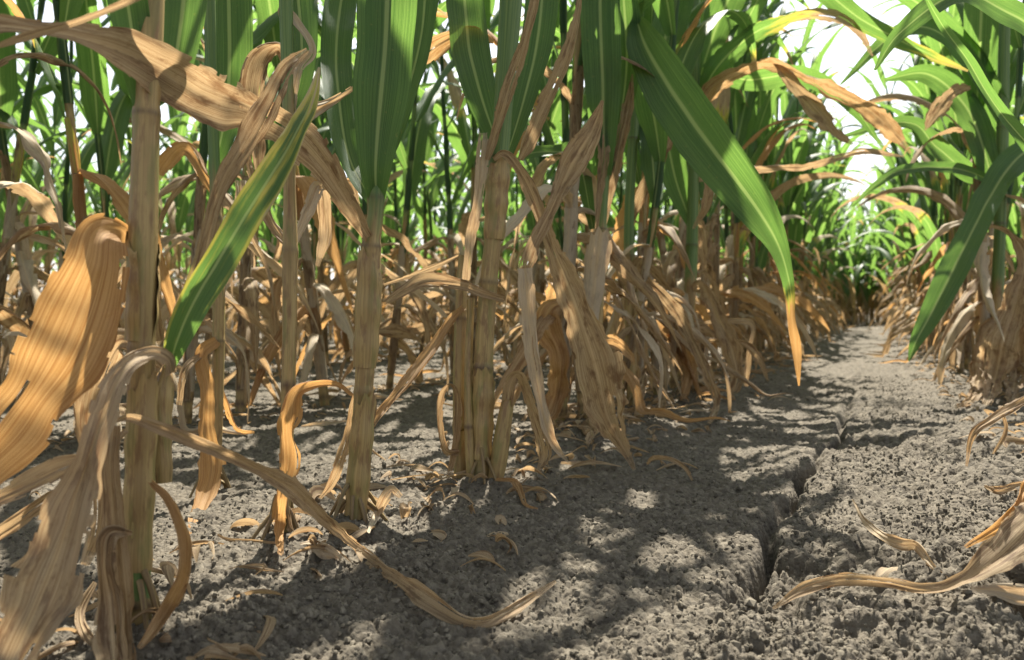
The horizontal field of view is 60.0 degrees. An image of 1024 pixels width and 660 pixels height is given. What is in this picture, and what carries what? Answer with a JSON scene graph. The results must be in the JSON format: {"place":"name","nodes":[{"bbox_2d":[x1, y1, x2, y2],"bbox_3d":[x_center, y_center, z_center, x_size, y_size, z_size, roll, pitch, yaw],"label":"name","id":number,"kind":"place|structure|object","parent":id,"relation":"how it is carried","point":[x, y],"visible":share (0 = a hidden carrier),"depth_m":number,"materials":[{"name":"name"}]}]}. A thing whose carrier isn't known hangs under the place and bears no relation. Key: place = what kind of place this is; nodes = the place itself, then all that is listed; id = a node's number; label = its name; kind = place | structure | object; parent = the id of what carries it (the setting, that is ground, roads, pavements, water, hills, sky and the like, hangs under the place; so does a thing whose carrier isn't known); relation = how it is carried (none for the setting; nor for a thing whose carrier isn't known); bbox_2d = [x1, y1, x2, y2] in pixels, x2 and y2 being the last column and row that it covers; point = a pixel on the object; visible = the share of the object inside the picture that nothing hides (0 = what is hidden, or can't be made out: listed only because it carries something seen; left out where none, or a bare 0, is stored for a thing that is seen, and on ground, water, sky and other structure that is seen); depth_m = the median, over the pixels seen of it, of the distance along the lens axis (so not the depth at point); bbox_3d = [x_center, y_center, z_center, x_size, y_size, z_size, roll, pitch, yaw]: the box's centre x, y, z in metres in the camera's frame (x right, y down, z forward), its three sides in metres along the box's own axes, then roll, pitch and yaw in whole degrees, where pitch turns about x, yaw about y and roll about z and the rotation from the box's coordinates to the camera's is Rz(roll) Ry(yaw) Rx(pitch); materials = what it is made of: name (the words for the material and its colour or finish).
{"place":"outdoors","nodes":[
{"label":"outdoors","id":0,"kind":"place"},
{"bbox_2d":[0,308,1023,659],"bbox_3d":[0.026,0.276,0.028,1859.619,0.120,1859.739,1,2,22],"label":"ground","id":1,"kind":"structure","parent":0,"point":[844,360],"depth_m":1.03,"materials":[{"name":"soil"}]},
{"bbox_2d":[0,52,123,443],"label":"corn plant","id":2,"kind":"object","parent":1,"relation":"on","point":[11,320],"visible":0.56,"depth_m":1.51,"materials":[{"name":"brown plant"}]},
{"bbox_2d":[0,0,124,384],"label":"corn plant","id":3,"kind":"object","parent":1,"relation":"on","point":[28,297],"visible":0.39,"depth_m":2.33,"materials":[{"name":"brown plant"}]},
{"bbox_2d":[0,0,125,352],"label":"corn plant","id":4,"kind":"object","parent":1,"relation":"on","point":[49,45],"visible":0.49,"depth_m":2.35,"materials":[{"name":"green plant"}]},
{"bbox_2d":[0,0,131,313],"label":"corn plant","id":5,"kind":"object","parent":1,"relation":"on","point":[40,91],"visible":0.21,"depth_m":3.22,"materials":[{"name":"green plant"}]},
{"bbox_2d":[3,15,164,366],"bbox_3d":[-1.658,-0.738,3.355,1.243,1.846,0.522,0,-1,-41],"label":"corn plant","id":6,"kind":"object","parent":1,"relation":"on","point":[88,152],"visible":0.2,"depth_m":3.32,"materials":[{"name":"green plant"}]},
{"bbox_2d":[16,0,199,334],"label":"corn plant","id":7,"kind":"object","parent":1,"relation":"on","point":[125,158],"visible":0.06,"depth_m":3.72,"materials":[{"name":"green plant"}]},
{"bbox_2d":[19,54,203,328],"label":"corn plant","id":8,"kind":"object","parent":1,"relation":"on","point":[50,132],"visible":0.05,"depth_m":3.49,"materials":[{"name":"green plant"}]},
{"bbox_2d":[0,0,245,437],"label":"corn plant","id":9,"kind":"object","parent":1,"relation":"on","point":[65,10],"visible":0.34,"depth_m":1.59,"materials":[{"name":"brown plant"}]},
{"bbox_2d":[67,0,196,351],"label":"corn plant","id":10,"kind":"object","parent":1,"relation":"on","point":[92,65],"visible":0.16,"depth_m":2.59,"materials":[{"name":"green plant"}]},
{"bbox_2d":[48,0,281,379],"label":"corn plant","id":11,"kind":"object","parent":1,"relation":"on","point":[119,76],"visible":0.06,"depth_m":2.79,"materials":[{"name":"brown plant"}]},
{"bbox_2d":[81,19,319,374],"bbox_3d":[-0.987,-0.642,3.152,0.581,1.653,0.806,1,2,38],"label":"corn plant","id":12,"kind":"object","parent":1,"relation":"on","point":[264,309],"visible":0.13,"depth_m":3.06,"materials":[{"name":"brown plant"}]},
{"bbox_2d":[159,0,253,533],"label":"corn plant","id":13,"kind":"object","parent":1,"relation":"on","point":[228,34],"visible":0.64,"depth_m":1.28,"materials":[{"name":"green plant"}]},
{"bbox_2d":[0,0,438,532],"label":"corn plant","id":14,"kind":"object","parent":1,"relation":"on","point":[368,116],"visible":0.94,"depth_m":0.96,"materials":[{"name":"green plant"}]},
{"bbox_2d":[111,12,356,370],"bbox_3d":[-0.852,-0.608,3.300,1.066,1.582,0.520,0,2,0],"label":"corn plant","id":15,"kind":"object","parent":1,"relation":"on","point":[272,248],"visible":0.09,"depth_m":3.23,"materials":[{"name":"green plant"}]},
{"bbox_2d":[159,0,336,412],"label":"corn plant","id":16,"kind":"object","parent":1,"relation":"on","point":[248,297],"visible":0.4,"depth_m":2.04,"materials":[{"name":"brown plant"}]},
{"bbox_2d":[181,2,336,352],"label":"corn plant","id":17,"kind":"object","parent":1,"relation":"on","point":[264,232],"visible":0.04,"depth_m":4.38,"materials":[{"name":"brown plant"}]},
{"bbox_2d":[72,8,447,423],"bbox_3d":[-0.535,-0.577,1.856,1.076,1.601,0.540,0,2,9],"label":"corn plant","id":18,"kind":"object","parent":1,"relation":"on","point":[261,32],"visible":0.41,"depth_m":1.83,"materials":[{"name":"brown plant"}]},
{"bbox_2d":[0,0,555,659],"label":"corn plant","id":19,"kind":"object","parent":1,"relation":"on","point":[72,346],"visible":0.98,"depth_m":0.65,"materials":[{"name":"beige plant"}]},
{"bbox_2d":[196,3,381,368],"bbox_3d":[-0.789,-0.712,3.493,0.505,1.788,1.204,-3,2,8],"label":"corn plant","id":20,"kind":"object","parent":1,"relation":"on","point":[304,170],"visible":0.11,"depth_m":3.47,"materials":[{"name":"brown plant"}]},
{"bbox_2d":[238,0,353,554],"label":"corn plant","id":21,"kind":"object","parent":1,"relation":"on","point":[298,20],"visible":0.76,"depth_m":0.92,"materials":[{"name":"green plant"}]},
{"bbox_2d":[233,0,402,365],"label":"corn plant","id":22,"kind":"object","parent":1,"relation":"on","point":[324,279],"visible":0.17,"depth_m":3.65,"materials":[{"name":"brown plant"}]},
{"bbox_2d":[193,0,447,409],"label":"corn plant","id":23,"kind":"object","parent":1,"relation":"on","point":[265,10],"visible":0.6,"depth_m":2.20,"materials":[{"name":"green plant"}]},
{"bbox_2d":[300,540,342,561],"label":"fallen leaf","id":24,"kind":"object","parent":1,"relation":"on","point":[326,554],"visible":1,"depth_m":0.85,"materials":[{"name":"beige plant"}]},
{"bbox_2d":[319,10,354,347],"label":"corn plant","id":25,"kind":"object","parent":1,"relation":"on","point":[343,234],"visible":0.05,"depth_m":5.17,"materials":[{"name":"brown plant"}]},
{"bbox_2d":[253,0,436,361],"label":"corn plant","id":26,"kind":"object","parent":1,"relation":"on","point":[352,244],"visible":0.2,"depth_m":3.86,"materials":[{"name":"brown plant"}]},
{"bbox_2d":[259,1,449,394],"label":"corn plant","id":27,"kind":"object","parent":1,"relation":"on","point":[391,330],"visible":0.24,"depth_m":2.38,"materials":[{"name":"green plant"}]},
{"bbox_2d":[310,21,447,361],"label":"corn plant","id":28,"kind":"object","parent":1,"relation":"on","point":[383,342],"visible":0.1,"depth_m":4.00,"materials":[{"name":"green plant"}]},
{"bbox_2d":[309,156,459,343],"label":"corn plant","id":29,"kind":"object","parent":1,"relation":"on","point":[389,210],"visible":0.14,"depth_m":5.50,"materials":[{"name":"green plant"}]},
{"bbox_2d":[329,30,461,356],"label":"corn plant","id":30,"kind":"object","parent":1,"relation":"on","point":[394,251],"visible":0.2,"depth_m":4.24,"materials":[{"name":"green plant"}]},
{"bbox_2d":[353,51,458,353],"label":"corn plant","id":31,"kind":"object","parent":1,"relation":"on","point":[432,195],"visible":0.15,"depth_m":4.63,"materials":[{"name":"green plant"}]},
{"bbox_2d":[253,0,559,396],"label":"corn plant","id":32,"kind":"object","parent":1,"relation":"on","point":[411,156],"visible":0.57,"depth_m":2.54,"materials":[{"name":"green plant"}]},
{"bbox_2d":[352,29,471,353],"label":"corn plant","id":33,"kind":"object","parent":1,"relation":"on","point":[420,207],"visible":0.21,"depth_m":4.38,"materials":[{"name":"green plant"}]},
{"bbox_2d":[317,0,546,384],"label":"corn plant","id":34,"kind":"object","parent":1,"relation":"on","point":[463,128],"visible":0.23,"depth_m":3.03,"materials":[{"name":"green plant"}]},
{"bbox_2d":[399,66,480,324],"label":"corn plant","id":35,"kind":"object","parent":1,"relation":"on","point":[455,163],"visible":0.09,"depth_m":6.23,"materials":[{"name":"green plant"}]},
{"bbox_2d":[400,65,498,349],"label":"corn plant","id":36,"kind":"object","parent":1,"relation":"on","point":[436,231],"visible":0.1,"depth_m":4.87,"materials":[{"name":"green plant"}]},
{"bbox_2d":[352,0,571,381],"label":"corn plant","id":37,"kind":"object","parent":1,"relation":"on","point":[451,239],"visible":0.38,"depth_m":2.93,"materials":[{"name":"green plant"}]},
{"bbox_2d":[378,10,561,375],"bbox_3d":[-0.062,-0.714,3.179,1.040,1.813,0.408,-1,2,-41],"label":"corn plant","id":38,"kind":"object","parent":1,"relation":"on","point":[454,138],"visible":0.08,"depth_m":3.18,"materials":[{"name":"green plant"}]},
{"bbox_2d":[418,11,567,363],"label":"corn plant","id":39,"kind":"object","parent":1,"relation":"on","point":[531,218],"visible":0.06,"depth_m":3.65,"materials":[{"name":"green plant"}]},
{"bbox_2d":[374,0,635,508],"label":"corn plant","id":40,"kind":"object","parent":1,"relation":"on","point":[501,106],"visible":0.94,"depth_m":1.23,"materials":[{"name":"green plant"}]},
{"bbox_2d":[0,2,1021,351],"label":"distant corn","id":41,"kind":"object","parent":1,"relation":"on","point":[860,290],"visible":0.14,"depth_m":7.79,"materials":[{"name":"green plant"}]},
{"bbox_2d":[0,334,1023,659],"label":"leaf litter","id":42,"kind":"object","parent":1,"relation":"on","point":[168,570],"visible":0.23,"depth_m":1.17,"materials":[{"name":"brown plant"}]},
{"bbox_2d":[439,5,587,358],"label":"corn plant","id":43,"kind":"object","parent":1,"relation":"on","point":[543,281],"visible":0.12,"depth_m":3.77,"materials":[{"name":"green plant"}]},
{"bbox_2d":[477,0,582,358],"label":"corn plant","id":44,"kind":"object","parent":1,"relation":"on","point":[555,115],"visible":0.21,"depth_m":3.45,"materials":[{"name":"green plant"}]},
{"bbox_2d":[480,93,626,360],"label":"corn plant","id":45,"kind":"object","parent":1,"relation":"on","point":[609,308],"visible":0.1,"depth_m":4.00,"materials":[{"name":"brown plant"}]},
{"bbox_2d":[456,0,682,420],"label":"corn plant","id":46,"kind":"object","parent":1,"relation":"on","point":[573,212],"visible":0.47,"depth_m":1.78,"materials":[{"name":"brown plant"}]},
{"bbox_2d":[517,0,640,445],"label":"corn plant","id":47,"kind":"object","parent":1,"relation":"on","point":[610,80],"visible":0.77,"depth_m":1.75,"materials":[{"name":"green plant"}]},
{"bbox_2d":[436,0,728,422],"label":"corn plant","id":48,"kind":"object","parent":1,"relation":"on","point":[623,265],"visible":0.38,"depth_m":1.92,"materials":[{"name":"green plant"}]},
{"bbox_2d":[520,0,725,388],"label":"corn plant","id":49,"kind":"object","parent":1,"relation":"on","point":[672,265],"visible":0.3,"depth_m":2.68,"materials":[{"name":"brown plant"}]},
{"bbox_2d":[513,0,790,395],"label":"corn plant","id":50,"kind":"object","parent":1,"relation":"on","point":[656,273],"visible":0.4,"depth_m":2.35,"materials":[{"name":"brown plant"}]},
{"bbox_2d":[568,0,755,412],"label":"corn plant","id":51,"kind":"object","parent":1,"relation":"on","point":[653,135],"visible":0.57,"depth_m":2.11,"materials":[{"name":"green plant"}]},
{"bbox_2d":[552,0,789,407],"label":"corn plant","id":52,"kind":"object","parent":1,"relation":"on","point":[693,14],"visible":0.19,"depth_m":2.39,"materials":[{"name":"brown plant"}]},
{"bbox_2d":[648,90,747,380],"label":"corn plant","id":53,"kind":"object","parent":1,"relation":"on","point":[701,310],"visible":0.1,"depth_m":2.85,"materials":[{"name":"brown plant"}]},
{"bbox_2d":[624,0,801,423],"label":"corn plant","id":54,"kind":"object","parent":1,"relation":"on","point":[702,139],"visible":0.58,"depth_m":1.68,"materials":[{"name":"green plant"}]},
{"bbox_2d":[645,4,827,374],"bbox_3d":[0.715,-0.683,3.114,1.016,1.745,0.517,0,2,-4],"label":"corn plant","id":55,"kind":"object","parent":1,"relation":"on","point":[743,295],"visible":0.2,"depth_m":3.13,"materials":[{"name":"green plant"}]},
{"bbox_2d":[695,0,817,369],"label":"corn plant","id":56,"kind":"object","parent":1,"relation":"on","point":[723,103],"visible":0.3,"depth_m":3.16,"materials":[{"name":"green plant"}]},
{"bbox_2d":[699,0,814,361],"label":"corn plant","id":57,"kind":"object","parent":1,"relation":"on","point":[749,150],"visible":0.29,"depth_m":3.83,"materials":[{"name":"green plant"}]},
{"bbox_2d":[698,0,829,361],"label":"corn plant","id":58,"kind":"object","parent":1,"relation":"on","point":[744,114],"visible":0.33,"depth_m":3.49,"materials":[{"name":"brown plant"}]},
{"bbox_2d":[719,0,809,364],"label":"corn plant","id":59,"kind":"object","parent":1,"relation":"on","point":[739,101],"visible":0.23,"depth_m":3.64,"materials":[{"name":"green plant"}]},
{"bbox_2d":[744,88,811,352],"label":"corn plant","id":60,"kind":"object","parent":1,"relation":"on","point":[772,154],"visible":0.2,"depth_m":4.53,"materials":[{"name":"green plant"}]},
{"bbox_2d":[756,0,807,352],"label":"corn plant","id":61,"kind":"object","parent":1,"relation":"on","point":[774,52],"visible":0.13,"depth_m":4.40,"materials":[{"name":"green plant"}]},
{"bbox_2d":[697,1,867,337],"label":"corn plant","id":62,"kind":"object","parent":1,"relation":"on","point":[778,191],"visible":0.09,"depth_m":3.63,"materials":[{"name":"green plant"}]},
{"bbox_2d":[745,20,826,356],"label":"corn plant","id":63,"kind":"object","parent":1,"relation":"on","point":[761,257],"visible":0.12,"depth_m":4.41,"materials":[{"name":"green plant"}]},
{"bbox_2d":[767,40,828,348],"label":"corn plant","id":64,"kind":"object","parent":1,"relation":"on","point":[797,310],"visible":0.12,"depth_m":5.00,"materials":[{"name":"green plant"}]},
{"bbox_2d":[743,1,856,329],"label":"corn plant","id":65,"kind":"object","parent":1,"relation":"on","point":[790,108],"visible":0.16,"depth_m":5.30,"materials":[{"name":"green plant"}]},
{"bbox_2d":[721,0,889,356],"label":"corn plant","id":66,"kind":"object","parent":1,"relation":"on","point":[765,113],"visible":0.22,"depth_m":3.95,"materials":[{"name":"green plant"}]},
{"bbox_2d":[769,3,844,347],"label":"corn plant","id":67,"kind":"object","parent":1,"relation":"on","point":[796,150],"visible":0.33,"depth_m":5.29,"materials":[{"name":"green plant"}]},
{"bbox_2d":[770,89,843,343],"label":"corn plant","id":68,"kind":"object","parent":1,"relation":"on","point":[801,189],"visible":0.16,"depth_m":5.43,"materials":[{"name":"green plant"}]},
{"bbox_2d":[786,51,840,338],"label":"corn plant","id":69,"kind":"object","parent":1,"relation":"on","point":[797,234],"visible":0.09,"depth_m":5.92,"materials":[{"name":"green plant"}]},
{"bbox_2d":[663,0,967,399],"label":"corn plant","id":70,"kind":"object","parent":1,"relation":"on","point":[715,73],"visible":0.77,"depth_m":2.41,"materials":[{"name":"green plant"}]},
{"bbox_2d":[797,188,843,332],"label":"corn plant","id":71,"kind":"object","parent":1,"relation":"on","point":[812,222],"visible":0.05,"depth_m":6.58,"materials":[{"name":"green plant"}]},
{"bbox_2d":[787,87,857,341],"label":"corn plant","id":72,"kind":"object","parent":1,"relation":"on","point":[814,242],"visible":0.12,"depth_m":6.36,"materials":[{"name":"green plant"}]},
{"bbox_2d":[792,46,863,327],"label":"corn plant","id":73,"kind":"object","parent":1,"relation":"on","point":[816,148],"visible":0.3,"depth_m":6.32,"materials":[{"name":"green plant"}]},
{"bbox_2d":[805,127,870,335],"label":"corn plant","id":74,"kind":"object","parent":1,"relation":"on","point":[822,223],"visible":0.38,"depth_m":6.89,"materials":[{"name":"green plant"}]},
{"bbox_2d":[820,115,874,327],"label":"corn plant","id":75,"kind":"object","parent":1,"relation":"on","point":[831,225],"visible":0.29,"depth_m":8.55,"materials":[{"name":"green plant"}]},
{"bbox_2d":[851,162,900,309],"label":"corn plant","id":76,"kind":"object","parent":1,"relation":"on","point":[887,254],"visible":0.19,"depth_m":10.46,"materials":[{"name":"green plant"}]},
{"bbox_2d":[838,43,924,345],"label":"corn plant","id":77,"kind":"object","parent":1,"relation":"on","point":[901,180],"visible":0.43,"depth_m":5.59,"materials":[{"name":"green plant"}]},
{"bbox_2d":[856,161,906,321],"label":"corn plant","id":78,"kind":"object","parent":1,"relation":"on","point":[884,205],"visible":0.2,"depth_m":9.25,"materials":[{"name":"green plant"}]},
{"bbox_2d":[773,502,1023,608],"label":"fallen leaf","id":79,"kind":"object","parent":1,"relation":"on","point":[1001,550],"visible":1,"depth_m":0.78,"materials":[{"name":"beige plant"}]},
{"bbox_2d":[853,111,943,346],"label":"corn plant","id":80,"kind":"object","parent":1,"relation":"on","point":[922,198],"visible":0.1,"depth_m":4.78,"materials":[{"name":"green plant"}]},
{"bbox_2d":[852,499,947,578],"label":"fallen leaf","id":81,"kind":"object","parent":1,"relation":"on","point":[897,542],"visible":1,"depth_m":0.88,"materials":[{"name":"beige plant"}]},
{"bbox_2d":[882,154,918,336],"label":"corn plant","id":82,"kind":"object","parent":1,"relation":"on","point":[907,235],"visible":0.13,"depth_m":6.53,"materials":[{"name":"green plant"}]},
{"bbox_2d":[839,67,975,349],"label":"corn plant","id":83,"kind":"object","parent":1,"relation":"on","point":[908,158],"visible":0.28,"depth_m":5.01,"materials":[{"name":"green plant"}]},
{"bbox_2d":[847,107,974,340],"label":"corn plant","id":84,"kind":"object","parent":1,"relation":"on","point":[903,246],"visible":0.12,"depth_m":6.12,"materials":[{"name":"green plant"}]},
{"bbox_2d":[873,67,975,345],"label":"corn plant","id":85,"kind":"object","parent":1,"relation":"on","point":[919,241],"visible":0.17,"depth_m":5.37,"materials":[{"name":"green plant"}]},
{"bbox_2d":[878,3,974,344],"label":"corn plant","id":86,"kind":"object","parent":1,"relation":"on","point":[936,186],"visible":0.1,"depth_m":4.29,"materials":[{"name":"green plant"}]},
{"bbox_2d":[877,24,976,368],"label":"corn plant","id":87,"kind":"object","parent":1,"relation":"on","point":[967,348],"visible":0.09,"depth_m":3.47,"materials":[{"name":"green plant"}]},
{"bbox_2d":[880,4,974,369],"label":"corn plant","id":88,"kind":"object","parent":1,"relation":"on","point":[946,180],"visible":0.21,"depth_m":3.60,"materials":[{"name":"green plant"}]},
{"bbox_2d":[831,8,1023,353],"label":"corn plant","id":89,"kind":"object","parent":1,"relation":"on","point":[894,201],"visible":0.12,"depth_m":4.42,"materials":[{"name":"green plant"}]},
{"bbox_2d":[832,18,1023,408],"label":"corn plant","id":90,"kind":"object","parent":1,"relation":"on","point":[997,172],"visible":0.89,"depth_m":2.42,"materials":[{"name":"green plant"}]},
{"bbox_2d":[886,175,974,355],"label":"corn plant","id":91,"kind":"object","parent":1,"relation":"on","point":[938,256],"visible":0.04,"depth_m":3.96,"materials":[{"name":"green plant"}]},
{"bbox_2d":[850,2,1017,378],"bbox_3d":[1.578,-0.680,3.009,0.614,1.745,0.849,1,2,36],"label":"corn plant","id":92,"kind":"object","parent":1,"relation":"on","point":[945,228],"visible":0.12,"depth_m":2.92,"materials":[{"name":"green plant"}]},
{"bbox_2d":[861,25,1013,360],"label":"corn plant","id":93,"kind":"object","parent":1,"relation":"on","point":[923,217],"visible":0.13,"depth_m":4.04,"materials":[{"name":"green plant"}]},
{"bbox_2d":[854,13,1023,344],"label":"corn plant","id":94,"kind":"object","parent":1,"relation":"on","point":[955,210],"visible":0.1,"depth_m":3.24,"materials":[{"name":"green plant"}]},
{"bbox_2d":[867,0,1014,372],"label":"corn plant","id":95,"kind":"object","parent":1,"relation":"on","point":[939,48],"visible":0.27,"depth_m":3.24,"materials":[{"name":"green plant"}]},
{"bbox_2d":[874,0,1023,465],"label":"corn plant","id":96,"kind":"object","parent":1,"relation":"on","point":[1009,13],"visible":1,"depth_m":1.16,"materials":[{"name":"green plant"}]},
{"bbox_2d":[898,0,1023,385],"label":"corn plant","id":97,"kind":"object","parent":1,"relation":"on","point":[1016,39],"visible":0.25,"depth_m":2.59,"materials":[{"name":"green plant"}]},
{"bbox_2d":[906,2,1023,388],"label":"corn plant","id":98,"kind":"object","parent":1,"relation":"on","point":[981,28],"visible":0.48,"depth_m":2.49,"materials":[{"name":"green plant"}]},
{"bbox_2d":[964,480,1023,547],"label":"fallen leaf","id":99,"kind":"object","parent":1,"relation":"on","point":[991,530],"visible":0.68,"depth_m":0.90,"materials":[{"name":"plant"}]},
{"bbox_2d":[970,583,1023,605],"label":"fallen leaf","id":100,"kind":"object","parent":1,"relation":"on","point":[1010,593],"visible":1,"depth_m":0.75,"materials":[{"name":"beige plant"}]},
{"bbox_2d":[7,0,1023,305],"label":"sky","id":101,"kind":"structure","parent":0,"point":[845,50],"materials":[{"name":"white"}]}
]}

